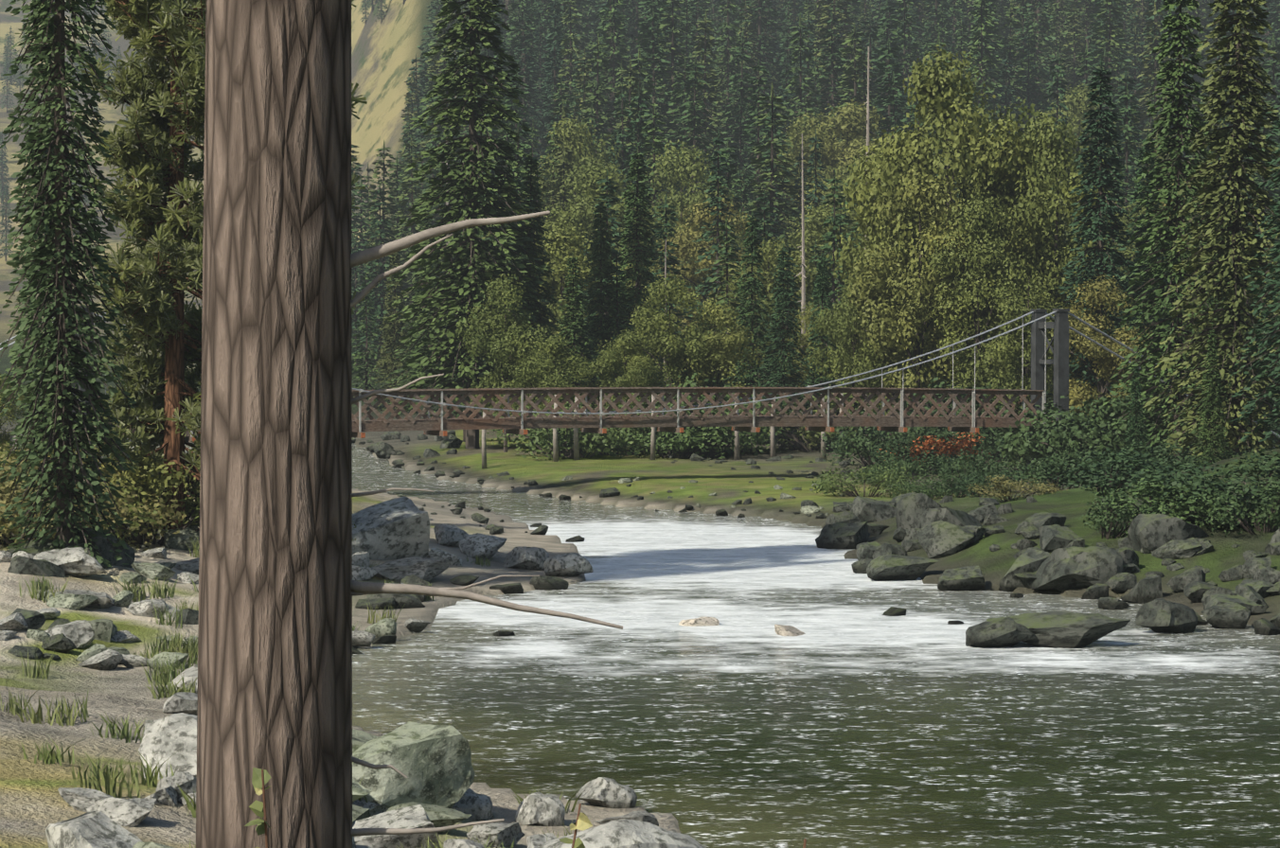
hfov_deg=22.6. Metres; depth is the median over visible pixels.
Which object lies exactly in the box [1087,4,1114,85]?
conifer
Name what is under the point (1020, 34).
conifer
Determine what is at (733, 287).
broadleaf
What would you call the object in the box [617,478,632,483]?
rock
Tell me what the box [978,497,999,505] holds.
rock
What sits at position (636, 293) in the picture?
bank conifer
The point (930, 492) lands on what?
bush
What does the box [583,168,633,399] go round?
conifer
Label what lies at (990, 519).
rock
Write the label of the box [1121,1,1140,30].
conifer
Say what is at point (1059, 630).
rock
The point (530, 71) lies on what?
conifer
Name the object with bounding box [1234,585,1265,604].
rock
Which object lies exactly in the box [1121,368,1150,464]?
bank conifer
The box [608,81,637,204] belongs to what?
conifer
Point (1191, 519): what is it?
bush
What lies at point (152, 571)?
rock
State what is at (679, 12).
conifer
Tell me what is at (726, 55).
conifer
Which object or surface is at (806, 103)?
conifer
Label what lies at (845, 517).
rock
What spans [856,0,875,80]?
conifer
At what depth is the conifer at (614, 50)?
469.98 m
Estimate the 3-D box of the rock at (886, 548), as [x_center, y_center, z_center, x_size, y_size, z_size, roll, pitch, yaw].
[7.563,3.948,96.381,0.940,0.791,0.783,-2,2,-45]
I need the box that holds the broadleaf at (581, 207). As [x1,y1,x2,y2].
[549,195,651,296]
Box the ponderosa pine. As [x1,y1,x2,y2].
[80,0,367,538]
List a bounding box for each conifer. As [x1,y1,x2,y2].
[0,25,20,85]
[0,34,10,77]
[0,54,16,112]
[0,129,12,203]
[0,141,11,203]
[0,186,16,261]
[14,60,25,91]
[23,106,33,131]
[69,74,80,112]
[70,129,87,190]
[74,41,88,80]
[77,40,89,84]
[79,157,88,204]
[88,0,99,22]
[88,26,96,55]
[88,36,101,71]
[88,74,101,121]
[96,17,110,61]
[102,29,115,85]
[111,45,123,80]
[351,144,370,345]
[351,176,374,342]
[351,184,408,368]
[351,240,372,365]
[351,272,384,409]
[353,163,377,310]
[353,214,390,331]
[358,140,409,344]
[359,0,370,25]
[360,0,376,14]
[370,154,419,327]
[373,0,387,24]
[373,252,415,414]
[376,0,552,448]
[376,135,437,344]
[391,212,459,416]
[392,72,424,220]
[393,114,426,286]
[393,152,415,237]
[394,170,404,234]
[396,53,426,190]
[397,70,421,161]
[400,72,415,162]
[401,108,438,252]
[407,35,451,205]
[409,43,435,197]
[416,3,438,110]
[419,0,451,131]
[419,3,460,223]
[420,58,436,142]
[421,89,444,266]
[423,65,466,287]
[423,194,466,395]
[425,0,451,108]
[427,0,469,60]
[429,50,469,269]
[435,286,458,408]
[436,124,462,217]
[439,72,505,273]
[443,308,479,442]
[444,88,499,326]
[449,210,495,417]
[451,0,468,96]
[460,0,506,161]
[465,0,520,166]
[477,89,510,177]
[477,125,500,196]
[479,39,500,112]
[480,2,513,83]
[480,173,505,339]
[480,235,516,440]
[483,123,552,362]
[486,13,507,89]
[489,0,533,60]
[489,47,514,174]
[490,96,522,180]
[490,148,568,446]
[491,105,521,227]
[493,0,509,67]
[497,67,537,196]
[499,0,517,27]
[502,17,515,88]
[503,0,551,163]
[503,68,526,187]
[510,0,524,75]
[512,14,547,180]
[516,19,540,155]
[519,229,538,433]
[521,123,541,210]
[521,161,553,307]
[523,0,564,84]
[527,0,550,143]
[533,0,569,159]
[535,18,568,198]
[539,76,574,176]
[539,126,573,228]
[541,0,597,109]
[542,108,568,203]
[544,0,582,117]
[545,0,581,106]
[547,0,586,174]
[547,141,577,222]
[548,101,579,190]
[548,255,602,411]
[565,53,591,122]
[568,96,582,138]
[569,283,597,382]
[570,48,600,145]
[571,0,593,71]
[573,232,589,286]
[574,0,597,50]
[575,0,599,65]
[575,32,618,164]
[575,196,625,406]
[577,39,600,118]
[580,105,603,200]
[581,77,609,155]
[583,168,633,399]
[587,0,625,75]
[588,0,607,75]
[590,0,625,145]
[590,0,632,144]
[590,250,637,406]
[592,0,635,88]
[598,0,629,159]
[598,0,644,34]
[603,146,673,408]
[604,60,653,209]
[605,133,623,209]
[607,132,633,189]
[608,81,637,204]
[610,58,633,160]
[618,21,629,97]
[619,43,666,192]
[619,81,657,229]
[623,0,671,159]
[630,0,669,113]
[630,81,657,182]
[633,8,679,164]
[634,99,688,357]
[641,193,693,399]
[643,0,681,141]
[647,0,699,175]
[648,208,669,374]
[649,11,682,142]
[657,56,706,195]
[657,138,691,308]
[657,211,680,364]
[669,52,716,197]
[670,0,711,154]
[673,80,695,184]
[674,0,721,108]
[675,0,685,70]
[677,0,709,108]
[677,52,702,132]
[678,0,719,125]
[682,10,727,188]
[685,132,741,370]
[687,0,711,131]
[693,213,712,312]
[694,306,720,382]
[696,0,727,52]
[696,141,716,193]
[700,0,726,66]
[704,216,757,386]
[706,0,750,188]
[710,128,730,209]
[711,0,742,92]
[711,0,775,114]
[711,56,734,163]
[714,140,746,259]
[719,30,764,216]
[720,33,753,170]
[723,0,752,48]
[723,0,791,124]
[724,0,770,157]
[724,164,750,231]
[724,188,782,384]
[726,209,777,442]
[728,96,753,222]
[730,166,753,251]
[732,176,751,244]
[735,21,751,134]
[735,59,778,241]
[739,83,813,316]
[746,108,765,203]
[747,67,778,172]
[748,3,785,112]
[750,133,781,226]
[754,243,809,447]
[758,101,795,245]
[764,165,782,231]
[765,244,801,387]
[769,0,803,57]
[773,26,799,142]
[773,87,789,146]
[773,230,788,280]
[774,0,802,96]
[775,57,798,169]
[775,88,794,207]
[777,11,823,219]
[779,0,805,73]
[783,98,819,226]
[785,0,801,53]
[787,153,810,295]
[790,0,813,95]
[791,0,811,44]
[794,14,821,127]
[795,0,817,106]
[799,0,836,130]
[799,251,844,443]
[802,0,824,107]
[802,47,827,136]
[803,130,828,269]
[805,239,826,344]
[806,169,856,387]
[809,52,825,120]
[811,9,852,168]
[812,0,856,137]
[814,0,872,130]
[817,198,852,384]
[822,193,859,382]
[832,23,875,170]
[834,28,866,131]
[839,85,863,142]
[843,156,862,214]
[850,51,882,141]
[850,195,875,373]
[851,16,886,142]
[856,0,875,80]
[860,38,882,126]
[861,0,896,45]
[869,0,899,72]
[869,0,906,141]
[870,38,909,141]
[871,0,900,105]
[877,0,888,61]
[879,71,907,145]
[881,0,924,128]
[883,54,910,143]
[889,0,924,124]
[890,0,922,129]
[895,101,936,165]
[896,396,931,416]
[898,81,918,130]
[906,0,932,71]
[906,39,923,122]
[913,33,957,153]
[917,0,953,66]
[917,0,964,83]
[920,34,935,131]
[930,0,954,72]
[933,127,962,214]
[936,138,959,213]
[941,0,968,83]
[941,40,954,131]
[942,0,969,73]
[950,0,1001,55]
[951,18,970,96]
[955,0,977,59]
[959,39,989,136]
[961,0,1004,119]
[963,12,995,135]
[964,0,1001,129]
[968,1,1015,133]
[970,0,1006,106]
[981,112,999,139]
[991,0,1030,137]
[992,0,1036,68]
[993,43,1022,121]
[993,52,1017,142]
[1002,0,1022,103]
[1005,0,1043,116]
[1008,396,1027,470]
[1011,6,1043,111]
[1015,0,1054,91]
[1015,0,1061,124]
[1016,32,1041,132]
[1019,18,1048,139]
[1035,88,1048,122]
[1039,0,1052,35]
[1039,0,1079,108]
[1043,44,1074,232]
[1045,4,1067,112]
[1046,56,1146,417]
[1047,0,1073,85]
[1050,0,1103,35]
[1052,0,1084,76]
[1052,0,1115,110]
[1053,4,1090,112]
[1073,42,1102,152]
[1075,0,1133,154]
[1082,48,1119,148]
[1086,19,1104,88]
[1086,95,1137,240]
[1087,0,1138,126]
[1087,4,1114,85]
[1089,0,1130,125]
[1101,0,1246,461]
[1102,221,1129,397]
[1103,147,1152,319]
[1108,84,1142,249]
[1112,68,1124,118]
[1112,69,1145,227]
[1114,91,1134,177]
[1115,0,1137,83]
[1116,127,1174,396]
[1121,0,1154,77]
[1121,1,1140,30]
[1121,11,1145,94]
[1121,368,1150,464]
[1122,89,1142,188]
[1123,28,1145,123]
[1125,0,1148,72]
[1127,32,1142,107]
[1128,165,1141,243]
[1129,3,1182,176]
[1131,0,1185,157]
[1136,0,1182,159]
[1136,27,1162,151]
[1137,12,1185,156]
[1141,0,1279,461]
[1143,0,1191,96]
[1149,225,1183,383]
[1151,91,1173,181]
[1153,0,1203,140]
[1169,206,1214,387]
[1181,85,1208,165]
[1182,225,1271,468]
[1183,0,1213,83]
[1183,130,1207,221]
[1192,324,1229,467]
[1198,0,1231,114]
[1199,23,1228,159]
[1202,4,1262,153]
[1206,21,1231,123]
[1207,118,1232,222]
[1216,89,1245,158]
[1222,88,1250,190]
[1223,1,1254,129]
[1226,73,1279,446]
[1227,2,1272,174]
[1240,115,1279,242]
[1242,9,1268,160]
[1242,172,1271,264]
[1244,106,1279,264]
[1248,35,1279,173]
[1250,0,1279,131]
[1251,0,1279,83]
[1259,0,1278,73]
[1263,0,1279,111]
[1266,124,1279,213]
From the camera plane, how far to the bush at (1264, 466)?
91.57 m
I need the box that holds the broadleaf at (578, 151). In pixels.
[512,114,631,229]
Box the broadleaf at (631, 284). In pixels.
[604,257,679,357]
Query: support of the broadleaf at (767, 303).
on the terrain
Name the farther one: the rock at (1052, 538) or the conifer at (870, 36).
the conifer at (870, 36)
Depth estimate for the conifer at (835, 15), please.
502.97 m
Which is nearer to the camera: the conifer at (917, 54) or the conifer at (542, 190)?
the conifer at (542, 190)
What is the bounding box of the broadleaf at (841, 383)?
[809,363,848,413]
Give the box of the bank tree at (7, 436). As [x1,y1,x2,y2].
[0,373,30,449]
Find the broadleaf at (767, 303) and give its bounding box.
[729,293,808,387]
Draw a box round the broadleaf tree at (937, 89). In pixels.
[842,44,1045,408]
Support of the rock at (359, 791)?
on the terrain
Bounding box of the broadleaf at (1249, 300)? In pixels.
[1182,231,1279,368]
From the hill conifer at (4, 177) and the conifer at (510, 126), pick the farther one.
the hill conifer at (4, 177)
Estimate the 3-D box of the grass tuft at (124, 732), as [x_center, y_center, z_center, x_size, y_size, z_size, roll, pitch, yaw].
[-7.989,4.641,49.031,1.000,0.451,1.014,-1,2,-23]
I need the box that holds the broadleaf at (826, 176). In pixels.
[788,162,856,231]
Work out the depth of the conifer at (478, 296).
215.14 m
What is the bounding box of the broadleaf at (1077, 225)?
[1059,212,1132,294]
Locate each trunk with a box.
[195,0,622,847]
[481,411,486,468]
[552,394,558,462]
[573,396,579,460]
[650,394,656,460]
[734,402,740,460]
[770,396,775,457]
[820,393,826,459]
[839,393,845,460]
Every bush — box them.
[0,439,26,487]
[0,444,125,478]
[0,444,187,508]
[0,454,54,536]
[0,461,186,551]
[0,467,39,546]
[0,472,79,545]
[0,474,137,549]
[12,472,199,548]
[101,445,199,545]
[487,394,638,461]
[526,395,696,456]
[528,427,635,458]
[605,386,770,458]
[613,408,753,459]
[620,406,752,456]
[631,393,721,454]
[656,368,800,454]
[657,384,778,458]
[729,386,893,453]
[763,426,837,451]
[809,462,916,497]
[818,407,934,467]
[820,426,902,465]
[849,460,910,484]
[867,452,934,488]
[869,435,923,462]
[869,442,959,477]
[878,432,992,471]
[885,476,966,498]
[886,396,1021,454]
[887,377,1052,455]
[901,428,974,462]
[918,449,976,473]
[933,466,992,497]
[936,469,1019,497]
[939,448,1011,488]
[941,435,1021,463]
[942,455,1030,482]
[945,408,1081,458]
[962,426,1015,459]
[966,474,1067,502]
[990,394,1199,465]
[994,435,1025,466]
[995,446,1049,469]
[1010,451,1105,492]
[1027,444,1111,481]
[1029,415,1155,466]
[1035,389,1166,461]
[1042,444,1122,476]
[1053,447,1233,498]
[1069,399,1205,451]
[1078,487,1168,539]
[1095,478,1247,529]
[1098,439,1208,477]
[1109,449,1279,522]
[1118,458,1197,479]
[1140,473,1215,498]
[1146,380,1278,448]
[1166,394,1279,448]
[1173,511,1206,521]
[1191,477,1279,537]
[1197,448,1257,463]
[1208,490,1264,529]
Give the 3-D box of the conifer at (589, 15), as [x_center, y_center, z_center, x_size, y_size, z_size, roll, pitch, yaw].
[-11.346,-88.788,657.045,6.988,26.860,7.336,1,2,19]
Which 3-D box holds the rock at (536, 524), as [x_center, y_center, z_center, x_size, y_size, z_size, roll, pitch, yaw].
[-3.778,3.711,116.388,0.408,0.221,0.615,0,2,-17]
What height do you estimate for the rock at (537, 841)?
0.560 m
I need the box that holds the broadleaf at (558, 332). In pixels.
[551,328,586,385]
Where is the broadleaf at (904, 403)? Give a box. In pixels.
[842,322,932,436]
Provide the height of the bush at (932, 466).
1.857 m
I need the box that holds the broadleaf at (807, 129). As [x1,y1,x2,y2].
[755,112,842,234]
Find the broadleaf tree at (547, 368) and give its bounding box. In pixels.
[508,333,599,416]
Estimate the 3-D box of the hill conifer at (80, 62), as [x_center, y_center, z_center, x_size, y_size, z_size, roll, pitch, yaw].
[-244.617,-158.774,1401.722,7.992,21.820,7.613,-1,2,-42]
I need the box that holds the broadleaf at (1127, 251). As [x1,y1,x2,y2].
[1092,201,1192,325]
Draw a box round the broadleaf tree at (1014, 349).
[980,270,1076,417]
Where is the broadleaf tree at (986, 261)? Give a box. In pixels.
[918,191,1043,400]
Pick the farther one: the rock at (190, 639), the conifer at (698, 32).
the conifer at (698, 32)
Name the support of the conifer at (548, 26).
on the terrain
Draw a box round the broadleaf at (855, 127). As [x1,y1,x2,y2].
[781,99,890,231]
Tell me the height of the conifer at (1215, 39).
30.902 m
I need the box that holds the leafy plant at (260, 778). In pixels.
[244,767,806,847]
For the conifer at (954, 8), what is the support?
on the terrain
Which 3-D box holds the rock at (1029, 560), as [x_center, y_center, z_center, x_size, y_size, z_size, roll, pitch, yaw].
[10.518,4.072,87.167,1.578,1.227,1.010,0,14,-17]
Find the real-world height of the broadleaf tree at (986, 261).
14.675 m
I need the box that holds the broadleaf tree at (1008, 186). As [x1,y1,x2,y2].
[933,96,1070,438]
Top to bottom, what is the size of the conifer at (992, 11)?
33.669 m
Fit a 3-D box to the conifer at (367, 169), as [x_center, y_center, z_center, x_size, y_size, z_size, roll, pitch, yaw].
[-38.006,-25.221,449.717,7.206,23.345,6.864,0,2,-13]
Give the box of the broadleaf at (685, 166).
[618,139,748,329]
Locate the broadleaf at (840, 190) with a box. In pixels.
[817,162,855,207]
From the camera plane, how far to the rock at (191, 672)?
61.26 m
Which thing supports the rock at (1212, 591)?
on the terrain
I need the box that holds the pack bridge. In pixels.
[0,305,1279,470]
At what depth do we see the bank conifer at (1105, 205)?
166.84 m
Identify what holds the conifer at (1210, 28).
on the terrain
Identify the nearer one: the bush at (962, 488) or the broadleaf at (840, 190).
the bush at (962, 488)
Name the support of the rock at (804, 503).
on the terrain
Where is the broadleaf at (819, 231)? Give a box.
[754,201,875,330]
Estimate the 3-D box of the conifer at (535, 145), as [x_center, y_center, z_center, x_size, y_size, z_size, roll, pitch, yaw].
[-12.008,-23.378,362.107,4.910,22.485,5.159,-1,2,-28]
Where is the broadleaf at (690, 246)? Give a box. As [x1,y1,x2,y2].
[656,195,774,334]
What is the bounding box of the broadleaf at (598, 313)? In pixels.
[576,280,634,347]
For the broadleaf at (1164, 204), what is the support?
on the terrain
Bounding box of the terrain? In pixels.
[0,0,1279,847]
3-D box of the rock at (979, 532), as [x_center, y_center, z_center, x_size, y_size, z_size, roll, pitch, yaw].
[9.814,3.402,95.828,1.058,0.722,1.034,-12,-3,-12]
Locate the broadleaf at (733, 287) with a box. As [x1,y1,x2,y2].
[697,270,768,386]
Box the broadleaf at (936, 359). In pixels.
[924,283,971,409]
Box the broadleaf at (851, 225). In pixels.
[824,201,864,252]
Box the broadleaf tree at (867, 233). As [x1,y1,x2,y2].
[825,125,955,439]
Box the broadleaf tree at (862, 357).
[805,278,896,435]
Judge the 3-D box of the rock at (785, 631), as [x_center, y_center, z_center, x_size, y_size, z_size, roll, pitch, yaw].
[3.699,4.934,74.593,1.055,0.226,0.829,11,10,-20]
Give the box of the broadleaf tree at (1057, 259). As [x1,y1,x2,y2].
[966,110,1122,395]
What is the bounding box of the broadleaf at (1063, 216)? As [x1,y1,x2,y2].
[1053,182,1077,240]
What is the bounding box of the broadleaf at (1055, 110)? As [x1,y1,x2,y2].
[1022,107,1081,233]
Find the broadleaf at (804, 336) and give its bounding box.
[772,301,844,412]
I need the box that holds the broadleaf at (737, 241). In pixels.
[677,219,774,299]
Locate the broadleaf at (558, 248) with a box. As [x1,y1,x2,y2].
[485,218,629,358]
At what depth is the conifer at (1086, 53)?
417.76 m
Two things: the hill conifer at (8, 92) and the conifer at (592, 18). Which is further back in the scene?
the hill conifer at (8, 92)
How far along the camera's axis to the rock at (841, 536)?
104.27 m
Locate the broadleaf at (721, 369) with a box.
[691,335,729,383]
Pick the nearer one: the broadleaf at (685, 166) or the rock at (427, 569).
the rock at (427, 569)
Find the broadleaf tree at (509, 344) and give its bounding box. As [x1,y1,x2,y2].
[455,273,554,452]
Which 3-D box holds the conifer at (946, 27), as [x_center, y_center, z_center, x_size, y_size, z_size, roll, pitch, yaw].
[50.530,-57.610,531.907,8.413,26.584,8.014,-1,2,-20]
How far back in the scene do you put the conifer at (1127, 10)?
593.68 m
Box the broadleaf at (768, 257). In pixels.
[716,235,830,374]
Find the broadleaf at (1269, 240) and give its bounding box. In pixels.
[1241,224,1279,270]
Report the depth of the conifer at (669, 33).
480.43 m
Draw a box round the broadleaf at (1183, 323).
[1138,286,1211,393]
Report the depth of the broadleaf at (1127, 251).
239.39 m
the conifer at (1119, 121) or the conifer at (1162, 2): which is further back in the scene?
the conifer at (1162, 2)
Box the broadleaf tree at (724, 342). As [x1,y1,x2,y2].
[668,298,766,415]
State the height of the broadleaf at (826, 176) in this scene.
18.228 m
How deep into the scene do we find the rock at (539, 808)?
44.48 m
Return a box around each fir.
[0,0,142,568]
[1,0,97,464]
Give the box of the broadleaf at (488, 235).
[465,195,556,271]
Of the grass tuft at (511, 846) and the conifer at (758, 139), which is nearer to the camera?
the grass tuft at (511, 846)
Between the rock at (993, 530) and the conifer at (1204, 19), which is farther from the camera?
the conifer at (1204, 19)
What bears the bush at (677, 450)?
on the terrain
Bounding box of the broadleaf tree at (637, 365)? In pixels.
[588,329,681,455]
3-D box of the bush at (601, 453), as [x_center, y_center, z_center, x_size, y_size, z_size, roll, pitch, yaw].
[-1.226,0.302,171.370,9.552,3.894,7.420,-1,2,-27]
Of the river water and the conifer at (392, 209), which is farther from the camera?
the conifer at (392, 209)
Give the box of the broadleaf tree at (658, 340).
[619,272,720,406]
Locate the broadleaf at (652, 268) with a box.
[631,254,687,353]
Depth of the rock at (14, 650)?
65.66 m
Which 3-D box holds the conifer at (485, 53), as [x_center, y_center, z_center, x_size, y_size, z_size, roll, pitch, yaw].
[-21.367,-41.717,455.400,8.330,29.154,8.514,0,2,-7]
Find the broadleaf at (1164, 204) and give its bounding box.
[1148,178,1231,228]
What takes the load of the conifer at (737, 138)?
on the terrain
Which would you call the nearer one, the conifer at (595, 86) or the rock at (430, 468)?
the rock at (430, 468)
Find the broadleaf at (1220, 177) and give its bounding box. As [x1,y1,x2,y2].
[1162,151,1275,226]
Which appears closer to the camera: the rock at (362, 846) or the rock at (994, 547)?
the rock at (362, 846)
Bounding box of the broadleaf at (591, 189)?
[543,158,674,306]
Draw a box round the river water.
[123,439,1279,847]
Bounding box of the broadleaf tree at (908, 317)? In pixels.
[845,163,983,429]
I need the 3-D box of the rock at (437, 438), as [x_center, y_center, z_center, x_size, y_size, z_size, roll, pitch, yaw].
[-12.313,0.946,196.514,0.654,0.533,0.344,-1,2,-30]
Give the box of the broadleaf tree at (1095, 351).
[1046,274,1158,417]
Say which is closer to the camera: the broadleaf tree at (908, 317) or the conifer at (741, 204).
the broadleaf tree at (908, 317)
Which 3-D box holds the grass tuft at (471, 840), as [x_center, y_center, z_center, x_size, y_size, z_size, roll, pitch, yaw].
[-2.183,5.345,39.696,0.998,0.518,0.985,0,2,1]
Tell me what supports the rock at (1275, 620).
on the terrain
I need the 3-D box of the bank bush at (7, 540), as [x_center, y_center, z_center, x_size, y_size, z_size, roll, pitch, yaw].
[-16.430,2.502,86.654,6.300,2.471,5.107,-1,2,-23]
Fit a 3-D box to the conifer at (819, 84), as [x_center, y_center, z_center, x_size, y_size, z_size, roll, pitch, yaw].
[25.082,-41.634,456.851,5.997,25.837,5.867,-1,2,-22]
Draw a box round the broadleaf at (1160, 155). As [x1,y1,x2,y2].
[1131,131,1184,215]
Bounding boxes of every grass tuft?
[0,686,37,715]
[9,695,85,727]
[17,574,49,600]
[18,734,85,765]
[19,647,53,679]
[28,577,68,603]
[31,575,53,589]
[37,690,88,724]
[69,751,145,799]
[74,753,124,781]
[87,712,152,743]
[112,577,145,603]
[117,576,168,599]
[117,749,178,787]
[128,648,158,658]
[141,656,179,686]
[142,634,174,657]
[143,655,175,680]
[143,671,197,699]
[146,678,196,697]
[150,574,178,598]
[151,600,185,628]
[156,623,194,653]
[157,657,197,685]
[158,630,192,652]
[162,644,197,661]
[172,598,198,610]
[174,628,197,656]
[176,639,197,657]
[176,651,197,669]
[177,784,195,817]
[184,537,199,557]
[187,636,197,663]
[189,576,198,592]
[366,603,403,623]
[397,832,447,847]
[403,580,434,601]
[427,834,497,847]
[465,553,499,567]
[480,840,514,847]
[511,786,582,813]
[540,817,590,837]
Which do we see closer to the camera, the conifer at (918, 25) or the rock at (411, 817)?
the rock at (411, 817)
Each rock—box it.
[0,551,12,563]
[0,612,27,630]
[0,630,17,640]
[5,539,68,555]
[7,555,64,577]
[7,645,42,659]
[8,608,45,631]
[12,551,35,558]
[26,629,50,641]
[33,547,107,577]
[36,589,64,602]
[36,607,60,620]
[41,633,76,653]
[42,653,60,659]
[44,620,95,648]
[45,810,142,847]
[46,593,98,610]
[48,618,70,628]
[57,589,115,608]
[57,787,113,812]
[67,542,93,557]
[74,527,135,568]
[75,643,107,662]
[77,649,123,670]
[86,797,156,827]
[87,619,117,642]
[106,646,129,665]
[110,630,141,642]
[111,590,133,606]
[114,523,159,540]
[118,571,147,584]
[120,654,149,668]
[125,599,170,617]
[131,562,175,580]
[132,841,173,847]
[138,712,196,780]
[140,548,166,559]
[142,786,177,807]
[147,652,189,670]
[155,635,180,644]
[155,772,196,799]
[158,604,180,621]
[159,562,176,568]
[161,524,199,551]
[162,692,197,715]
[165,663,197,693]
[174,557,198,572]
[174,608,198,624]
[177,571,198,584]
[177,792,195,806]
[182,636,197,647]
[352,496,429,559]
[352,551,370,568]
[352,565,377,580]
[352,630,375,646]
[352,647,363,654]
[352,721,475,808]
[352,728,378,743]
[352,737,365,753]
[352,780,372,802]
[352,799,388,817]
[352,804,371,822]
[352,804,440,847]
[352,836,355,847]
[355,597,394,609]
[355,845,371,847]
[364,618,396,637]
[366,593,425,608]
[369,445,373,453]
[371,556,450,582]
[372,634,396,644]
[373,442,393,452]
[374,447,384,458]
[379,431,401,440]
[379,451,389,459]
[386,801,471,834]
[391,459,403,464]
[400,435,409,442]
[400,574,431,586]
[404,618,431,633]
[410,583,425,602]
[414,504,425,511]
[416,433,427,440]
[423,448,440,458]
[424,465,434,471]
[427,547,462,566]
[433,435,444,441]
[433,523,469,547]
[434,470,444,478]
[439,437,462,448]
[442,430,455,439]
[444,838,485,847]
[445,447,457,455]
[449,473,460,479]
[449,574,479,586]
[450,507,462,515]
[451,788,493,820]
[454,500,465,508]
[455,470,464,474]
[458,533,506,559]
[466,821,524,847]
[471,513,485,521]
[477,517,489,524]
[484,524,496,530]
[489,527,503,534]
[489,583,523,593]
[493,631,515,637]
[497,471,509,476]
[503,546,549,570]
[515,791,565,826]
[526,833,557,847]
[528,480,537,485]
[529,575,568,589]
[530,522,541,527]
[530,524,548,534]
[538,819,705,847]
[542,492,551,497]
[543,552,593,576]
[558,494,570,499]
[559,476,572,480]
[565,535,584,542]
[575,777,637,808]
[596,811,658,826]
[599,487,620,497]
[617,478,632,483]
[678,617,719,626]
[685,504,693,510]
[690,453,705,461]
[715,508,728,515]
[730,499,742,504]
[743,497,751,504]
[746,459,756,464]
[750,464,760,468]
[765,456,781,461]
[765,497,776,501]
[773,484,782,489]
[774,624,805,636]
[780,492,795,498]
[781,454,793,459]
[791,486,801,490]
[800,499,817,507]
[800,505,819,514]
[815,457,827,462]
[815,513,826,518]
[815,520,870,550]
[825,511,860,524]
[832,500,848,513]
[838,460,851,465]
[847,501,853,511]
[850,496,896,522]
[851,558,871,573]
[854,522,888,536]
[855,541,881,560]
[866,554,941,581]
[872,541,906,559]
[882,606,906,616]
[885,500,896,507]
[891,492,910,500]
[892,527,906,541]
[895,492,942,529]
[901,539,923,551]
[902,528,921,540]
[916,520,974,559]
[921,506,983,528]
[937,566,985,590]
[938,496,952,503]
[947,620,963,624]
[962,525,985,545]
[965,617,1037,647]
[967,503,998,523]
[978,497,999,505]
[982,513,1010,525]
[983,525,1004,536]
[986,611,1130,648]
[989,544,999,551]
[996,503,1013,515]
[998,548,1049,591]
[1010,543,1016,549]
[1010,593,1023,598]
[1013,547,1045,559]
[1014,521,1038,534]
[1014,571,1037,588]
[1016,512,1066,529]
[1016,538,1037,551]
[1017,526,1039,539]
[1026,496,1037,502]
[1031,546,1122,591]
[1039,525,1080,551]
[1066,537,1084,548]
[1081,583,1108,599]
[1096,541,1107,547]
[1097,597,1131,609]
[1102,495,1143,515]
[1105,572,1137,592]
[1116,547,1138,566]
[1117,537,1132,549]
[1120,574,1162,604]
[1122,563,1140,573]
[1127,514,1208,554]
[1135,598,1197,633]
[1144,571,1164,577]
[1151,537,1201,559]
[1161,557,1176,566]
[1165,568,1206,592]
[1166,563,1184,571]
[1183,581,1232,603]
[1189,489,1261,524]
[1190,537,1210,543]
[1191,565,1209,573]
[1193,610,1208,624]
[1195,540,1213,555]
[1200,603,1250,629]
[1201,586,1239,609]
[1204,593,1268,615]
[1207,581,1217,586]
[1218,565,1243,582]
[1231,579,1273,598]
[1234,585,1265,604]
[1241,556,1271,579]
[1243,550,1269,560]
[1253,566,1279,584]
[1253,618,1279,635]
[1264,541,1279,555]
[1265,581,1279,595]
[1268,613,1279,628]
[1269,527,1279,543]
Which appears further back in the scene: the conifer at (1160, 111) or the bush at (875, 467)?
the conifer at (1160, 111)
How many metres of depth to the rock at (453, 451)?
174.25 m
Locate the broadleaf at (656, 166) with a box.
[611,149,705,301]
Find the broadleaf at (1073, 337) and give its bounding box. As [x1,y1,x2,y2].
[1014,244,1122,383]
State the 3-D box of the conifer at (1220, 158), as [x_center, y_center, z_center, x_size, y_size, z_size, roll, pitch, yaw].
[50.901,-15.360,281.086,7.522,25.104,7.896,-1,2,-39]
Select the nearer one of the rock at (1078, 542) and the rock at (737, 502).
the rock at (1078, 542)
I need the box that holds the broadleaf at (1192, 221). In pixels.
[1160,171,1269,299]
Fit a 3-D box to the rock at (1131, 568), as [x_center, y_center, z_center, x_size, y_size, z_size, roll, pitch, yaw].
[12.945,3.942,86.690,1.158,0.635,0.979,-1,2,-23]
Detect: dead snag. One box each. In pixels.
[663,239,673,398]
[796,133,807,413]
[860,46,875,427]
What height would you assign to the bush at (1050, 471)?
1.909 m
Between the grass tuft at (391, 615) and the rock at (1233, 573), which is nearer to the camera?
the grass tuft at (391, 615)
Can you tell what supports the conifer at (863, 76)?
on the terrain
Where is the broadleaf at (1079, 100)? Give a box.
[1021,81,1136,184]
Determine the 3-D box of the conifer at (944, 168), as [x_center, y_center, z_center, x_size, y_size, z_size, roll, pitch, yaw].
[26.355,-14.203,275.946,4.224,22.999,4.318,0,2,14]
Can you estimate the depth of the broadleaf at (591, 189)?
266.15 m
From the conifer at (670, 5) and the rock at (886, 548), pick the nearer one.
the rock at (886, 548)
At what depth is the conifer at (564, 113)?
333.55 m

